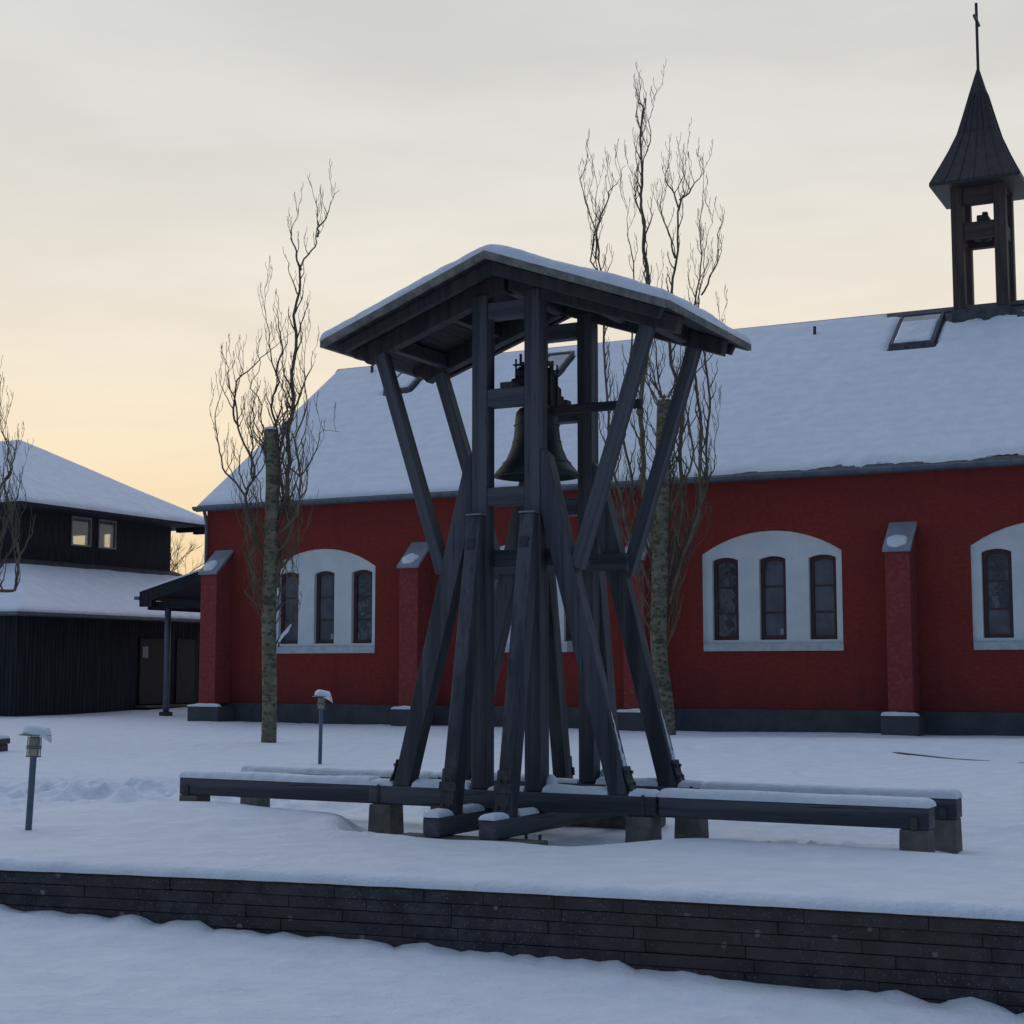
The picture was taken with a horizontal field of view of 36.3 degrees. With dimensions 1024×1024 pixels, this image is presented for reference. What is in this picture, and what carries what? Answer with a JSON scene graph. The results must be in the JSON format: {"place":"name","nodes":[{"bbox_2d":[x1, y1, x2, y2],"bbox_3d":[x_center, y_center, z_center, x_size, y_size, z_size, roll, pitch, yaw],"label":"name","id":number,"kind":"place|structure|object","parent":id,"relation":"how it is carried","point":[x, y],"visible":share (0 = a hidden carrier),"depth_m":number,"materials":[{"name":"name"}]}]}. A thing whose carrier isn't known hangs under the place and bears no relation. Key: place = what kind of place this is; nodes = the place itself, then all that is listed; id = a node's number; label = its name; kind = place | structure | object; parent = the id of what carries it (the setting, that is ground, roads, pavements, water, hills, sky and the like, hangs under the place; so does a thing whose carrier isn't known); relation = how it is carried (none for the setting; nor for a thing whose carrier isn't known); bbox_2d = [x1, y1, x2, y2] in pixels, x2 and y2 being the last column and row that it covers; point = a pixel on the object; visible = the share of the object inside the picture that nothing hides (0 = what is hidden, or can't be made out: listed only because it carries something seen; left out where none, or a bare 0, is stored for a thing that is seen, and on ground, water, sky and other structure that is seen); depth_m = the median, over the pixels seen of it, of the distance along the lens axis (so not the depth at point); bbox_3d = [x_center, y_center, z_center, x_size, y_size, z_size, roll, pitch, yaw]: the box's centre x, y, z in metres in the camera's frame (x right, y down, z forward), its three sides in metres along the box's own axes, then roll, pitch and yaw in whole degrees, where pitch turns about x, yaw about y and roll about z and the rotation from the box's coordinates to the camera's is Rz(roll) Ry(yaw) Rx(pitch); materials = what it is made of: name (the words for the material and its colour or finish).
{"place":"outdoors","nodes":[
{"label":"outdoors","id":0,"kind":"place"},
{"bbox_2d":[0,706,1023,920],"bbox_3d":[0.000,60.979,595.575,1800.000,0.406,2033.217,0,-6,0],"label":"ground","id":1,"kind":"structure","parent":0,"point":[107,794],"depth_m":12.69,"materials":[{"name":"white snow"}]},
{"bbox_2d":[0,734,9,751],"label":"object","id":2,"kind":"structure","parent":1,"relation":"on","point":[4,740],"depth_m":24.28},
{"bbox_2d":[0,355,35,592],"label":"bare tree","id":3,"kind":"object","parent":1,"relation":"on","point":[15,543],"visible":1,"depth_m":27.39,"materials":[{"name":"brown plant"}]},
{"bbox_2d":[18,723,51,829],"bbox_3d":[-3.826,2.283,12.434,0.262,1.196,0.256,2,-6,0],"label":"garden lamp","id":4,"kind":"object","parent":1,"relation":"on","point":[33,745],"visible":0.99,"depth_m":12.43,"materials":[{"name":"metal"}]},
{"bbox_2d":[0,440,204,716],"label":"timber house","id":5,"kind":"structure","parent":1,"relation":"on","point":[81,631],"depth_m":46.27,"materials":[{"name":"timber"},{"name":"snow"},{"name":"glass"}]},
{"bbox_2d":[71,516,91,546],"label":"window","id":6,"kind":"structure","parent":5,"relation":"in","point":[90,519],"depth_m":48.57,"materials":[{"name":"metal"}]},
{"bbox_2d":[98,519,116,549],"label":"window","id":7,"kind":"structure","parent":5,"relation":"in","point":[115,522],"depth_m":49.63,"materials":[{"name":"metal"}]},
{"bbox_2d":[138,638,163,704],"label":"door","id":8,"kind":"structure","parent":5,"relation":"in","point":[151,669],"depth_m":46.48,"materials":[{"name":"brown wood"}]},
{"bbox_2d":[175,639,195,702],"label":"door","id":9,"kind":"structure","parent":5,"relation":"in","point":[185,648],"depth_m":47.91,"materials":[{"name":"brown wood"}]},
{"bbox_2d":[134,569,200,715],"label":"covered walkway","id":10,"kind":"structure","parent":1,"relation":"on","point":[181,593],"depth_m":42.36,"materials":[{"name":"timber"}]},
{"bbox_2d":[170,533,203,573],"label":"distant tree","id":11,"kind":"object","parent":1,"relation":"on","point":[175,566],"visible":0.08,"depth_m":74.29,"materials":[{"name":"brown plant"}]},
{"bbox_2d":[210,161,339,742],"bbox_3d":[-4.187,-1.106,27.680,2.223,10.543,1.147,0,-6,0],"label":"bare tree","id":12,"kind":"object","parent":1,"relation":"on","point":[273,561],"visible":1,"depth_m":27.44,"materials":[{"name":"brown plant"}]},
{"bbox_2d":[179,770,379,802],"bbox_3d":[-2.053,2.656,13.693,2.067,0.745,0.225,-3,-6,28],"label":"bench","id":13,"kind":"object","parent":1,"relation":"on","point":[200,785],"visible":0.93,"depth_m":13.63,"materials":[{"name":"concrete"}]},
{"bbox_2d":[312,690,332,763],"bbox_3d":[-2.586,3.080,21.198,0.276,1.336,0.256,1,-6,0],"label":"garden lamp","id":14,"kind":"object","parent":1,"relation":"on","point":[322,695],"visible":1,"depth_m":21.19,"materials":[{"name":"metal"}]},
{"bbox_2d":[240,764,434,806],"bbox_3d":[-1.634,2.736,14.475,2.069,0.740,0.224,-3,-6,28],"label":"bench","id":15,"kind":"object","parent":1,"relation":"on","point":[336,771],"visible":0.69,"depth_m":14.54,"materials":[{"name":"concrete"}]},
{"bbox_2d":[319,244,750,844],"bbox_3d":[0.211,0.398,13.213,3.205,5.042,2.647,-3,-6,28],"label":"belfry","id":16,"kind":"object","parent":1,"relation":"on","point":[479,310],"visible":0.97,"depth_m":12.86,"materials":[{"name":"wood"}]},
{"bbox_2d":[494,354,643,481],"bbox_3d":[0.341,-0.815,13.130,1.012,1.060,1.230,4,-7,-32],"label":"bell","id":17,"kind":"object","parent":16,"relation":"hanging from","point":[511,468],"visible":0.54,"depth_m":13.18,"materials":[{"name":"brown metal"}]},
{"bbox_2d":[187,3,1023,735],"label":"church","id":18,"kind":"structure","parent":1,"relation":"on","point":[857,561],"depth_m":33.69,"materials":[{"name":"red painted plaster"},{"name":"slate"},{"name":"snow"}]},
{"bbox_2d":[281,572,298,643],"bbox_3d":[-5.309,2.304,37.687,0.570,1.748,0.070,-3,-6,27],"label":"window","id":19,"kind":"structure","parent":18,"relation":"in","point":[292,637],"depth_m":37.71,"materials":[{"name":"glass"}]},
{"bbox_2d":[316,571,334,643],"bbox_3d":[-4.397,2.258,37.229,0.570,1.748,0.070,-3,-6,27],"label":"window","id":20,"kind":"structure","parent":18,"relation":"in","point":[325,580],"depth_m":37.25,"materials":[{"name":"grey glass"}]},
{"bbox_2d":[353,570,371,642],"bbox_3d":[-3.460,2.211,36.762,0.570,1.748,0.070,-3,-6,27],"label":"window","id":21,"kind":"structure","parent":18,"relation":"in","point":[362,628],"depth_m":36.78,"materials":[{"name":"grey glass"}]},
{"bbox_2d":[566,619,571,641],"bbox_3d":[1.453,1.965,34.305,0.570,1.748,0.070,-3,-6,27],"label":"window","id":22,"kind":"structure","parent":18,"relation":"in","point":[568,638],"depth_m":34.32,"materials":[{"name":"glass"}]},
{"bbox_2d":[714,558,738,639],"bbox_3d":[4.516,1.812,32.773,0.570,1.748,0.070,-3,-6,27],"label":"window","id":23,"kind":"structure","parent":18,"relation":"in","point":[726,601],"depth_m":32.78,"materials":[{"name":"glass"}]},
{"bbox_2d":[760,556,786,639],"bbox_3d":[5.428,1.766,32.315,0.570,1.748,0.070,-3,-6,27],"label":"window","id":24,"kind":"structure","parent":18,"relation":"in","point":[773,568],"depth_m":32.32,"materials":[{"name":"glass"}]},
{"bbox_2d":[810,555,837,638],"bbox_3d":[6.365,1.719,31.847,0.570,1.748,0.070,-3,-6,27],"label":"window","id":25,"kind":"structure","parent":18,"relation":"in","point":[823,591],"depth_m":31.85,"materials":[{"name":"grey glass"}]},
{"bbox_2d":[975,211,991,243],"bbox_3d":[11.110,-6.691,36.889,0.400,0.750,0.840,-3,-6,27],"label":"turret bell","id":26,"kind":"object","parent":18,"relation":"hanging from","point":[983,216],"visible":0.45,"depth_m":36.81,"materials":[{"name":"brown metal"}]},
{"bbox_2d":[982,549,1013,637],"bbox_3d":[9.429,1.565,30.314,0.570,1.748,0.070,-3,-6,27],"label":"window","id":27,"kind":"structure","parent":18,"relation":"in","point":[996,563],"depth_m":30.31,"materials":[{"name":"grey glass"}]},
{"bbox_2d":[578,61,727,734],"bbox_3d":[2.808,-2.393,31.001,2.940,13.709,1.248,-1,-6,5],"label":"bare tree","id":28,"kind":"object","parent":1,"relation":"on","point":[662,588],"visible":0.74,"depth_m":30.79,"materials":[{"name":"brown plant"}]},
{"bbox_2d":[657,788,936,852],"bbox_3d":[2.066,2.439,11.514,2.070,0.741,0.224,-3,-6,28],"label":"bench","id":29,"kind":"object","parent":1,"relation":"on","point":[912,819],"visible":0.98,"depth_m":11.37,"materials":[{"name":"wood"}]},
{"bbox_2d":[700,781,962,853],"bbox_3d":[2.482,2.516,12.297,2.067,0.744,0.224,-3,-6,28],"label":"bench","id":30,"kind":"object","parent":1,"relation":"on","point":[947,828],"visible":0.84,"depth_m":11.92,"materials":[{"name":"concrete"}]},
{"bbox_2d":[892,752,1022,762],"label":"kerb","id":31,"kind":"structure","parent":1,"relation":"on","point":[936,756],"depth_m":22.76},
{"bbox_2d":[0,904,1023,1023],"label":"ground","id":32,"kind":"structure","parent":0,"point":[57,967],"depth_m":8.16,"materials":[{"name":"white snow"}]},
{"bbox_2d":[0,870,1023,1014],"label":"retaining wall","id":33,"kind":"structure","parent":32,"relation":"on","point":[936,959],"depth_m":8.90,"materials":[{"name":"black brick"}]},
{"bbox_2d":[0,0,1023,574],"label":"sky","id":34,"kind":"structure","parent":0,"point":[155,155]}
]}

